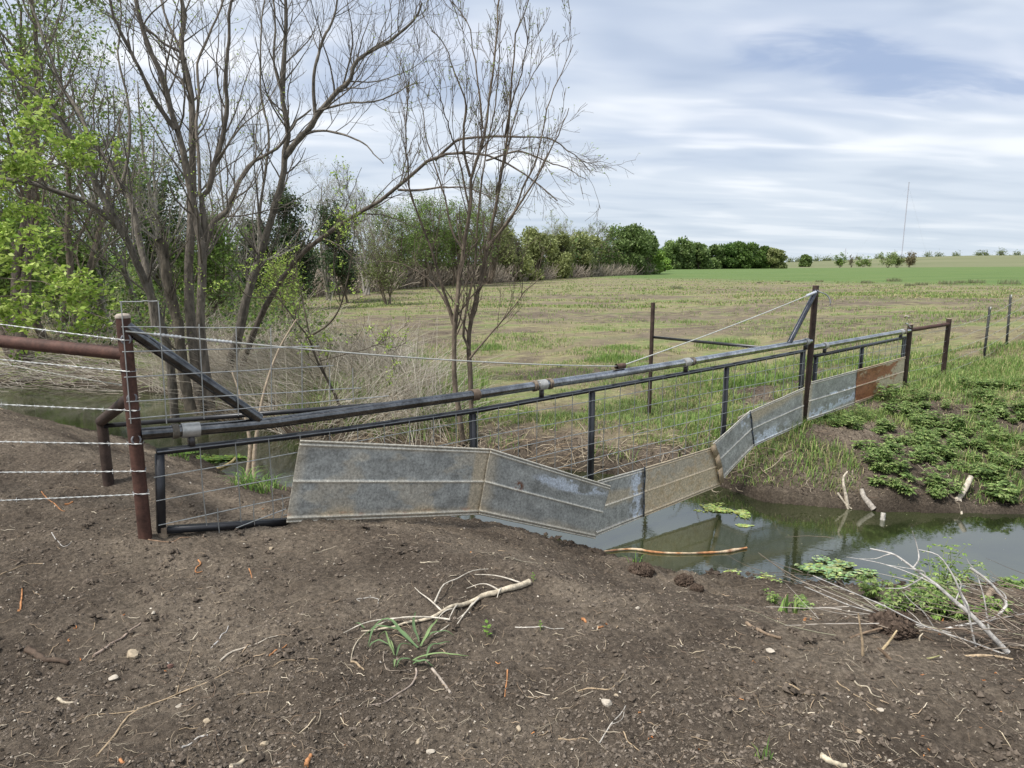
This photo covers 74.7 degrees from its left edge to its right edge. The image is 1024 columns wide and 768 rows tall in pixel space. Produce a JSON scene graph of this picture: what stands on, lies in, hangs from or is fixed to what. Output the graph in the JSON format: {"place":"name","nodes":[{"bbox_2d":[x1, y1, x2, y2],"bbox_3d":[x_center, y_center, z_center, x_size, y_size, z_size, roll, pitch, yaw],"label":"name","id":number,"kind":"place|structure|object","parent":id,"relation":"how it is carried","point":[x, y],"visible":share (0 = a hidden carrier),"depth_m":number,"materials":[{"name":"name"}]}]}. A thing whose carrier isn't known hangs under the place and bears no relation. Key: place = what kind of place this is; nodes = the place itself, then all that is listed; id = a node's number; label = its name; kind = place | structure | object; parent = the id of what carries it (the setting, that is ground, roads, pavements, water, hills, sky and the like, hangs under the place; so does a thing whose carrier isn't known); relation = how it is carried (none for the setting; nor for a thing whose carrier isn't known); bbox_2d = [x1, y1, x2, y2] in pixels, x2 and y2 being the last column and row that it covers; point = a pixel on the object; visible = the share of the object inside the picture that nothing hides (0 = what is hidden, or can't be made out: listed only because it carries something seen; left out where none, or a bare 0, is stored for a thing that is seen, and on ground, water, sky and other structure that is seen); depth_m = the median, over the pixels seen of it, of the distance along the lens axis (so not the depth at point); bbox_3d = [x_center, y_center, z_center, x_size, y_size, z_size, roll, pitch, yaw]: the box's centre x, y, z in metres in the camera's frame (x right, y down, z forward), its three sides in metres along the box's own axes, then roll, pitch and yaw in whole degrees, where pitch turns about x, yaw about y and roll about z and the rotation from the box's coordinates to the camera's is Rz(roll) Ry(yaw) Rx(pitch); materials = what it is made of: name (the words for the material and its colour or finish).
{"place":"outdoors","nodes":[
{"label":"outdoors","id":0,"kind":"place"},
{"bbox_2d":[0,255,1023,767],"bbox_3d":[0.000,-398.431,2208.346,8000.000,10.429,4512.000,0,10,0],"label":"ground","id":1,"kind":"structure","parent":0,"point":[504,609],"depth_m":3.38,"materials":[{"name":"brown soil"}]},
{"bbox_2d":[0,194,57,320],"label":"leafy tree","id":2,"kind":"object","parent":1,"relation":"on","point":[4,283],"visible":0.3,"depth_m":16.78,"materials":[{"name":"green plant"}]},
{"bbox_2d":[0,155,86,321],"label":"leafy tree","id":3,"kind":"object","parent":1,"relation":"on","point":[13,195],"visible":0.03,"depth_m":22.17,"materials":[{"name":"green plant"}]},
{"bbox_2d":[23,645,69,664],"bbox_3d":[-1.927,1.131,2.773,0.285,0.046,0.042,5,11,27],"label":"stick","id":4,"kind":"object","parent":1,"relation":"on","point":[30,650],"visible":0.98,"depth_m":2.77,"materials":[{"name":"brown wood"}]},
{"bbox_2d":[6,207,125,330],"bbox_3d":[-13.815,-3.557,20.820,3.360,4.144,2.867,-7,12,-34],"label":"leafy tree","id":5,"kind":"object","parent":1,"relation":"on","point":[81,248],"visible":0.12,"depth_m":20.73,"materials":[{"name":"green plant"}]},
{"bbox_2d":[0,50,133,365],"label":"leafy tree","id":6,"kind":"object","parent":1,"relation":"on","point":[26,164],"visible":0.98,"depth_m":7.54,"materials":[{"name":"green plant"}]},
{"bbox_2d":[0,0,165,370],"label":"leafy tree","id":7,"kind":"object","parent":1,"relation":"on","point":[31,194],"visible":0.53,"depth_m":14.60,"materials":[{"name":"green plant"}]},
{"bbox_2d":[0,0,166,338],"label":"leafy tree","id":8,"kind":"object","parent":1,"relation":"on","point":[91,265],"visible":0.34,"depth_m":18.89,"materials":[{"name":"green plant"}]},
{"bbox_2d":[0,0,174,331],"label":"leafy tree","id":9,"kind":"object","parent":1,"relation":"on","point":[93,231],"visible":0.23,"depth_m":21.10,"materials":[{"name":"green plant"}]},
{"bbox_2d":[0,0,179,417],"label":"bare tree","id":10,"kind":"object","parent":1,"relation":"on","point":[142,269],"visible":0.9,"depth_m":10.62,"materials":[{"name":"grey plant"}]},
{"bbox_2d":[0,352,189,388],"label":"creek weeds","id":11,"kind":"object","parent":1,"relation":"on","point":[33,366],"visible":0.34,"depth_m":14.71,"materials":[{"name":"plant"}]},
{"bbox_2d":[4,29,256,324],"bbox_3d":[-12.488,-6.458,22.557,6.253,9.370,6.542,3,11,16],"label":"bare tree","id":12,"kind":"object","parent":1,"relation":"on","point":[154,193],"visible":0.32,"depth_m":22.68,"materials":[{"name":"grey plant"}]},
{"bbox_2d":[68,646,248,756],"bbox_3d":[-1.332,1.174,2.534,0.333,0.065,0.658,4,11,19],"label":"stick","id":13,"kind":"object","parent":1,"relation":"on","point":[116,732],"visible":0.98,"depth_m":2.44,"materials":[{"name":"brown wood"}]},
{"bbox_2d":[102,125,217,294],"bbox_3d":[-13.922,-6.267,26.010,4.343,7.522,4.736,5,12,28],"label":"leafy tree","id":14,"kind":"object","parent":1,"relation":"on","point":[164,212],"visible":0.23,"depth_m":26.09,"materials":[{"name":"green plant"}]},
{"bbox_2d":[138,205,196,410],"bbox_3d":[-5.187,-1.114,10.244,0.797,3.160,1.045,-3,11,-15],"label":"bare tree","id":15,"kind":"object","parent":1,"relation":"on","point":[173,307],"visible":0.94,"depth_m":10.24,"materials":[{"name":"grey plant"}]},
{"bbox_2d":[46,228,333,301],"bbox_3d":[-37.276,-8.308,47.252,51.359,5.730,30.160,0,10,0],"label":"brush","id":16,"kind":"object","parent":1,"relation":"on","point":[111,256],"visible":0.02,"depth_m":37.45,"materials":[{"name":"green plant"}]},
{"bbox_2d":[0,313,380,539],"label":"pipe fence corner","id":17,"kind":"object","parent":1,"relation":"on","point":[139,479],"visible":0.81,"depth_m":3.82,"materials":[{"name":"metal"}]},
{"bbox_2d":[127,323,812,439],"bbox_3d":[0.769,-0.384,6.011,7.442,0.747,0.094,-8,13,-37],"label":"top rail","id":18,"kind":"object","parent":17,"relation":"attached to","point":[256,420],"visible":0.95,"depth_m":4.55,"materials":[{"name":"grey metal"}]},
{"bbox_2d":[119,300,388,423],"bbox_3d":[-1.505,-0.177,4.186,1.619,0.732,0.012,-8,13,-37],"label":"panel","id":19,"kind":"object","parent":18,"relation":"attached to","point":[201,373],"visible":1,"depth_m":3.99,"materials":[{"name":"metal"}]},
{"bbox_2d":[154,338,810,538],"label":"water gap gate","id":20,"kind":"structure","parent":18,"relation":"attached to","point":[354,480],"depth_m":5.40,"materials":[{"name":"metal"}]},
{"bbox_2d":[126,291,830,366],"bbox_3d":[0.969,-0.456,6.114,7.856,0.628,0.085,-8,13,-38],"label":"steel cable","id":21,"kind":"object","parent":17,"relation":"attached to","point":[231,342],"visible":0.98,"depth_m":4.86,"materials":[{"name":"metal"}]},
{"bbox_2d":[27,280,361,359],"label":"distant reeds","id":22,"kind":"object","parent":1,"relation":"on","point":[184,316],"visible":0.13,"depth_m":20.22,"materials":[{"name":"plant"}]},
{"bbox_2d":[156,207,251,324],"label":"leafy tree","id":23,"kind":"object","parent":1,"relation":"on","point":[215,254],"visible":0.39,"depth_m":23.63,"materials":[{"name":"green plant"}]},
{"bbox_2d":[29,255,394,380],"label":"undergrowth","id":24,"kind":"object","parent":1,"relation":"on","point":[122,295],"visible":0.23,"depth_m":18.35,"materials":[{"name":"green plant"}]},
{"bbox_2d":[54,0,374,414],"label":"bare tree","id":25,"kind":"object","parent":1,"relation":"on","point":[201,228],"visible":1,"depth_m":10.24,"materials":[{"name":"grey plant"}]},
{"bbox_2d":[155,101,310,313],"bbox_3d":[-11.594,-6.817,26.829,6.832,8.414,4.333,3,11,15],"label":"bare tree","id":26,"kind":"object","parent":1,"relation":"on","point":[238,233],"visible":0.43,"depth_m":27.05,"materials":[{"name":"grey plant"}]},
{"bbox_2d":[217,465,274,495],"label":"grass tuft","id":27,"kind":"object","parent":1,"relation":"on","point":[249,480],"visible":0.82,"depth_m":5.43,"materials":[{"name":"green plant"}]},
{"bbox_2d":[231,216,281,305],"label":"cedar","id":28,"kind":"object","parent":1,"relation":"on","point":[249,249],"visible":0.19,"depth_m":29.32,"materials":[{"name":"green plant"}]},
{"bbox_2d":[252,319,296,478],"bbox_3d":[-2.906,0.233,8.199,0.634,2.037,0.110,-4,11,-21],"label":"dead stem","id":29,"kind":"object","parent":1,"relation":"on","point":[254,453],"visible":0.75,"depth_m":8.16,"materials":[{"name":"beige plant"}]},
{"bbox_2d":[248,243,324,334],"bbox_3d":[-6.773,-2.691,19.570,2.162,2.801,2.052,-10,14,-43],"label":"leafy shrub","id":30,"kind":"object","parent":1,"relation":"on","point":[292,286],"visible":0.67,"depth_m":19.68,"materials":[{"name":"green plant"}]},
{"bbox_2d":[262,181,325,307],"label":"cedar","id":31,"kind":"object","parent":1,"relation":"on","point":[290,223],"visible":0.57,"depth_m":29.91,"materials":[{"name":"green plant"}]},
{"bbox_2d":[180,155,415,419],"bbox_3d":[-2.842,-1.224,9.263,3.020,3.684,1.434,0,10,0],"label":"sapling","id":32,"kind":"object","parent":1,"relation":"on","point":[310,336],"visible":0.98,"depth_m":9.25,"materials":[{"name":"green plant"}]},
{"bbox_2d":[291,156,380,300],"bbox_3d":[-10.040,-8.402,36.997,4.889,7.831,4.946,-7,12,-33],"label":"bare tree","id":33,"kind":"object","parent":1,"relation":"on","point":[329,297],"visible":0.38,"depth_m":36.45,"materials":[{"name":"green plant"}]},
{"bbox_2d":[311,197,364,302],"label":"cedar","id":34,"kind":"object","parent":1,"relation":"on","point":[340,273],"visible":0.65,"depth_m":35.11,"materials":[{"name":"green plant"}]},
{"bbox_2d":[220,0,496,379],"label":"bare tree","id":35,"kind":"object","parent":1,"relation":"on","point":[288,149],"visible":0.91,"depth_m":11.13,"materials":[{"name":"grey plant"}]},
{"bbox_2d":[334,176,406,294],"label":"bare tree","id":36,"kind":"object","parent":1,"relation":"on","point":[365,290],"visible":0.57,"depth_m":43.05,"materials":[{"name":"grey plant"}]},
{"bbox_2d":[353,230,417,304],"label":"leafy tree","id":37,"kind":"object","parent":1,"relation":"on","point":[383,278],"visible":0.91,"depth_m":33.36,"materials":[{"name":"green plant"}]},
{"bbox_2d":[158,397,621,469],"bbox_3d":[-2.687,0.489,9.840,8.799,0.832,1.653,5,11,27],"label":"bank tangle","id":38,"kind":"object","parent":1,"relation":"on","point":[427,432],"visible":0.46,"depth_m":9.27,"materials":[{"name":"plant"}]},
{"bbox_2d":[351,192,442,288],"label":"leafy tree","id":39,"kind":"object","parent":1,"relation":"on","point":[403,233],"visible":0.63,"depth_m":50.57,"materials":[{"name":"green plant"}]},
{"bbox_2d":[355,611,467,666],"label":"uprooted grass","id":40,"kind":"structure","parent":1,"relation":"on","point":[405,634],"depth_m":2.90,"materials":[{"name":"green plant"}]},
{"bbox_2d":[397,190,463,287],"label":"leafy tree","id":41,"kind":"object","parent":1,"relation":"on","point":[423,205],"visible":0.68,"depth_m":54.91,"materials":[{"name":"green plant"}]},
{"bbox_2d":[344,569,530,634],"bbox_3d":[-0.349,1.056,3.234,0.428,0.060,0.924,8,13,37],"label":"fallen branch","id":42,"kind":"object","parent":1,"relation":"on","point":[497,591],"visible":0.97,"depth_m":3.24,"materials":[{"name":"brown wood"}]},
{"bbox_2d":[240,96,639,369],"bbox_3d":[-1.697,-2.302,11.077,7.417,4.662,1.647,2,10,13],"label":"bare tree","id":43,"kind":"object","parent":1,"relation":"on","point":[283,276],"visible":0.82,"depth_m":10.95,"materials":[{"name":"grey plant"}]},
{"bbox_2d":[350,0,576,443],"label":"sapling","id":44,"kind":"object","parent":1,"relation":"on","point":[490,240],"visible":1,"depth_m":8.60,"materials":[{"name":"grey plant"}]},
{"bbox_2d":[429,197,499,285],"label":"leafy tree","id":45,"kind":"object","parent":1,"relation":"on","point":[454,247],"visible":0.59,"depth_m":57.91,"materials":[{"name":"green plant"}]},
{"bbox_2d":[285,262,656,297],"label":"dead stalks","id":46,"kind":"object","parent":1,"relation":"on","point":[414,280],"visible":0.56,"depth_m":63.69,"materials":[{"name":"plant"}]},
{"bbox_2d":[307,230,652,284],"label":"field edge brush","id":47,"kind":"object","parent":1,"relation":"on","point":[596,254],"visible":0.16,"depth_m":93.33,"materials":[{"name":"green plant"}]},
{"bbox_2d":[447,170,522,283],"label":"leafy tree","id":48,"kind":"object","parent":1,"relation":"on","point":[493,264],"visible":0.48,"depth_m":63.61,"materials":[{"name":"green plant"}]},
{"bbox_2d":[0,408,1022,767],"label":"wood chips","id":49,"kind":"object","parent":1,"relation":"on","point":[538,692],"visible":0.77,"depth_m":2.58,"materials":[{"name":"brown wood"}]},
{"bbox_2d":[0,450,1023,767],"bbox_3d":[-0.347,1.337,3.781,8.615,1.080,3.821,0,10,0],"label":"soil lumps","id":50,"kind":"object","parent":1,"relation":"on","point":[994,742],"visible":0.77,"depth_m":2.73,"materials":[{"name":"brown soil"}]},
{"bbox_2d":[0,419,1023,767],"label":"root litter","id":51,"kind":"object","parent":1,"relation":"on","point":[472,673],"visible":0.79,"depth_m":2.56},
{"bbox_2d":[0,424,1023,767],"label":"gravel","id":52,"kind":"structure","parent":1,"relation":"on","point":[452,666],"depth_m":2.62,"materials":[{"name":"stone"}]},
{"bbox_2d":[492,220,536,280],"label":"leafy tree","id":53,"kind":"object","parent":1,"relation":"on","point":[524,267],"visible":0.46,"depth_m":71.92,"materials":[{"name":"green plant"}]},
{"bbox_2d":[520,226,561,280],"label":"leafy tree","id":54,"kind":"object","parent":1,"relation":"on","point":[534,251],"visible":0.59,"depth_m":77.39,"materials":[{"name":"green plant"}]},
{"bbox_2d":[295,396,791,492],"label":"bank roots","id":55,"kind":"object","parent":1,"relation":"on","point":[626,446],"visible":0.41,"depth_m":8.84,"materials":[{"name":"plant"}]},
{"bbox_2d":[545,230,575,278],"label":"leafy tree","id":56,"kind":"object","parent":1,"relation":"on","point":[563,259],"visible":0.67,"depth_m":85.53,"materials":[{"name":"green plant"}]},
{"bbox_2d":[342,393,784,472],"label":"bank grass","id":57,"kind":"structure","parent":1,"relation":"on","point":[688,429],"depth_m":8.99,"materials":[{"name":"green plant"}]},
{"bbox_2d":[569,229,597,276],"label":"leafy tree","id":58,"kind":"object","parent":1,"relation":"on","point":[586,258],"visible":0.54,"depth_m":94.55,"materials":[{"name":"green plant"}]},
{"bbox_2d":[584,351,647,363],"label":"grass tuft","id":59,"kind":"object","parent":1,"relation":"on","point":[629,356],"visible":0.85,"depth_m":14.41,"materials":[{"name":"green plant"}]},
{"bbox_2d":[604,222,656,274],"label":"leafy tree","id":60,"kind":"object","parent":1,"relation":"on","point":[635,237],"visible":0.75,"depth_m":108.39,"materials":[{"name":"green plant"}]},
{"bbox_2d":[627,561,654,577],"bbox_3d":[0.978,1.416,5.076,0.219,0.151,0.174,0,10,0],"label":"soil clod","id":61,"kind":"object","parent":1,"relation":"on","point":[647,569],"visible":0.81,"depth_m":5.03,"materials":[{"name":"brown soil"}]},
{"bbox_2d":[292,294,1023,446],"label":"field grass","id":62,"kind":"structure","parent":1,"relation":"on","point":[627,419],"depth_m":12.96,"materials":[{"name":"green plant"}]},
{"bbox_2d":[660,239,681,268],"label":"leafy tree","id":63,"kind":"object","parent":1,"relation":"on","point":[671,249],"visible":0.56,"depth_m":199.13,"materials":[{"name":"green plant"}]},
{"bbox_2d":[676,235,695,268],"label":"leafy tree","id":64,"kind":"object","parent":1,"relation":"on","point":[686,258],"visible":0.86,"depth_m":202.41,"materials":[{"name":"green plant"}]},
{"bbox_2d":[647,303,759,415],"bbox_3d":[2.496,-0.020,9.014,0.066,2.005,2.451,-4,11,-19],"label":"pipe post","id":65,"kind":"object","parent":1,"relation":"on","point":[652,336],"visible":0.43,"depth_m":9.95,"materials":[{"name":"brown metal"}]},
{"bbox_2d":[692,242,714,268],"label":"leafy tree","id":66,"kind":"object","parent":1,"relation":"on","point":[702,255],"visible":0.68,"depth_m":208.36,"materials":[{"name":"green plant"}]},
{"bbox_2d":[708,244,725,268],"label":"leafy tree","id":67,"kind":"object","parent":1,"relation":"on","point":[717,251],"visible":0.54,"depth_m":216.42,"materials":[{"name":"green plant"}]},
{"bbox_2d":[694,337,759,349],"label":"grass tuft","id":68,"kind":"object","parent":1,"relation":"on","point":[741,341],"visible":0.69,"depth_m":16.20,"materials":[{"name":"green plant"}]},
{"bbox_2d":[716,242,738,268],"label":"leafy tree","id":69,"kind":"object","parent":1,"relation":"on","point":[730,262],"visible":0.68,"depth_m":219.91,"materials":[{"name":"green plant"}]},
{"bbox_2d":[731,241,758,268],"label":"leafy tree","id":70,"kind":"object","parent":1,"relation":"on","point":[746,258],"visible":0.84,"depth_m":221.40,"materials":[{"name":"green plant"}]},
{"bbox_2d":[748,242,770,268],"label":"leafy tree","id":71,"kind":"object","parent":1,"relation":"on","point":[761,251],"visible":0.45,"depth_m":225.97,"materials":[{"name":"green plant"}]},
{"bbox_2d":[731,372,798,386],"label":"grass tuft","id":72,"kind":"object","parent":1,"relation":"on","point":[765,379],"visible":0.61,"depth_m":11.36,"materials":[{"name":"green plant"}]},
{"bbox_2d":[765,247,787,268],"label":"leafy tree","id":73,"kind":"object","parent":1,"relation":"on","point":[776,258],"visible":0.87,"depth_m":225.64,"materials":[{"name":"green plant"}]},
{"bbox_2d":[543,532,1011,591],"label":"wet clods","id":74,"kind":"object","parent":1,"relation":"on","point":[711,570],"visible":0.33,"depth_m":5.53,"materials":[{"name":"soil"}]},
{"bbox_2d":[787,285,818,424],"bbox_3d":[3.519,-0.165,8.232,0.606,2.053,0.086,-8,13,-38],"label":"pipe brace post","id":75,"kind":"object","parent":1,"relation":"on","point":[812,302],"visible":0.71,"depth_m":8.29,"materials":[{"name":"metal"}]},
{"bbox_2d":[814,328,910,349],"bbox_3d":[4.849,-0.630,9.218,2.831,0.121,0.088,-8,13,-38],"label":"short rail","id":76,"kind":"object","parent":75,"relation":"attached to","point":[856,339],"visible":0.85,"depth_m":9.10,"materials":[{"name":"grey metal"}]},
{"bbox_2d":[807,329,906,420],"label":"water gate","id":77,"kind":"structure","parent":76,"relation":"hanging from","point":[827,395],"depth_m":9.09,"materials":[{"name":"metal"}]},
{"bbox_2d":[636,338,1023,504],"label":"slope grass","id":78,"kind":"structure","parent":1,"relation":"on","point":[933,382],"depth_m":10.02,"materials":[{"name":"green plant"}]},
{"bbox_2d":[643,346,1023,506],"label":"slope litter","id":79,"kind":"object","parent":1,"relation":"on","point":[853,449],"visible":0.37,"depth_m":7.81,"materials":[{"name":"green plant"}]},
{"bbox_2d":[645,374,1023,508],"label":"slope crumbs","id":80,"kind":"object","parent":1,"relation":"on","point":[817,425],"visible":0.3,"depth_m":8.04,"materials":[{"name":"soil"}]},
{"bbox_2d":[851,571,900,601],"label":"weed","id":81,"kind":"object","parent":1,"relation":"on","point":[871,592],"visible":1,"depth_m":4.67,"materials":[{"name":"green plant"}]},
{"bbox_2d":[741,553,1023,641],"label":"twig tangle","id":82,"kind":"object","parent":1,"relation":"on","point":[822,608],"visible":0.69,"depth_m":3.41,"materials":[{"name":"grey wood"}]},
{"bbox_2d":[867,608,919,640],"bbox_3d":[1.740,1.107,3.076,0.231,0.158,0.184,0,10,0],"label":"soil clod","id":83,"kind":"object","parent":1,"relation":"on","point":[904,627],"visible":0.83,"depth_m":3.02,"materials":[{"name":"brown soil"}]},
{"bbox_2d":[803,375,1023,503],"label":"leafy weeds","id":84,"kind":"object","parent":1,"relation":"on","point":[937,449],"visible":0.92,"depth_m":8.12,"materials":[{"name":"green plant"}]},
{"bbox_2d":[902,318,951,386],"bbox_3d":[6.569,-0.364,10.643,1.566,1.286,0.077,-8,13,-37],"label":"pipe fence end","id":85,"kind":"object","parent":1,"relation":"on","point":[947,324],"visible":0.66,"depth_m":10.48,"materials":[{"name":"metal"}]},
{"bbox_2d":[848,531,1009,653],"bbox_3d":[1.886,0.915,3.058,0.670,0.489,0.103,4,11,23],"label":"fallen branch","id":86,"kind":"object","parent":1,"relation":"on","point":[989,633],"visible":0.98,"depth_m":3.01,"materials":[{"name":"grey wood"}]},
{"bbox_2d":[902,543,973,592],"bbox_3d":[3.136,1.453,5.056,0.461,0.336,0.490,0,10,0],"label":"weed","id":87,"kind":"object","parent":1,"relation":"on","point":[935,574],"visible":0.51,"depth_m":4.99,"materials":[{"name":"green plant"}]},
{"bbox_2d":[875,578,1012,621],"bbox_3d":[2.489,1.242,3.891,0.793,0.242,0.445,-5,11,-26],"label":"weed","id":88,"kind":"object","parent":1,"relation":"on","point":[937,592],"visible":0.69,"depth_m":3.85,"materials":[{"name":"green plant"}]},
{"bbox_2d":[897,558,1023,664],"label":"twig tangle","id":89,"kind":"object","parent":1,"relation":"on","point":[959,627],"visible":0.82,"depth_m":3.07,"materials":[{"name":"grey wood"}]},
{"bbox_2d":[933,537,989,588],"bbox_3d":[3.462,1.427,5.199,0.369,0.432,0.590,6,12,29],"label":"weed","id":90,"kind":"object","parent":1,"relation":"on","point":[941,576],"visible":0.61,"depth_m":5.16,"materials":[{"name":"green plant"}]},
{"bbox_2d":[920,586,1023,600],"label":"weed","id":91,"kind":"object","parent":1,"relation":"on","point":[969,594],"visible":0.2,"depth_m":4.85,"materials":[{"name":"green plant"}]},
{"bbox_2d":[946,559,1007,629],"bbox_3d":[2.353,1.086,3.462,0.408,0.311,0.168,-2,10,-10],"label":"fallen branch","id":92,"kind":"object","parent":1,"relation":"on","point":[971,568],"visible":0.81,"depth_m":3.48,"materials":[{"name":"grey wood"}]},
{"bbox_2d":[0,384,1023,587],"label":"creek water","id":93,"kind":"structure","parent":0,"point":[683,526],"depth_m":6.67,"materials":[{"name":"liquid"}]},
{"bbox_2d":[0,339,148,395],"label":"creek brush","id":94,"kind":"object","parent":93,"relation":"on","point":[73,361],"visible":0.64,"depth_m":14.18,"materials":[{"name":"plant"}]},
{"bbox_2d":[98,305,531,445],"bbox_3d":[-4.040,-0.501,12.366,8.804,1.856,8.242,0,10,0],"label":"dry reeds","id":95,"kind":"object","parent":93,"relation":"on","point":[217,360],"visible":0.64,"depth_m":11.09,"materials":[{"name":"plant"}]},
{"bbox_2d":[605,547,746,553],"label":"peeled branch","id":96,"kind":"object","parent":93,"relation":"on","point":[705,552],"visible":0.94,"depth_m":6.12,"materials":[{"name":"brown wood"}]},
{"bbox_2d":[720,536,833,596],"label":"wet twigs","id":97,"kind":"object","parent":93,"relation":"on","point":[762,584],"visible":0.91,"depth_m":4.94,"materials":[{"name":"brown wood"}]},
{"bbox_2d":[795,555,878,579],"bbox_3d":[2.775,1.585,5.760,0.525,0.042,0.508,-6,12,-30],"label":"algae mat","id":98,"kind":"object","parent":93,"relation":"on","point":[828,570],"visible":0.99,"depth_m":5.74,"materials":[{"name":"green plant"}]},
{"bbox_2d":[0,0,1023,261],"label":"sky","id":99,"kind":"structure","parent":0,"point":[795,127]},
{"bbox_2d":[205,276,1023,310],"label":"distant field grass","id":100,"kind":"structure","parent":0,"point":[873,293],"depth_m":38.13,"materials":[{"name":"green plant"}]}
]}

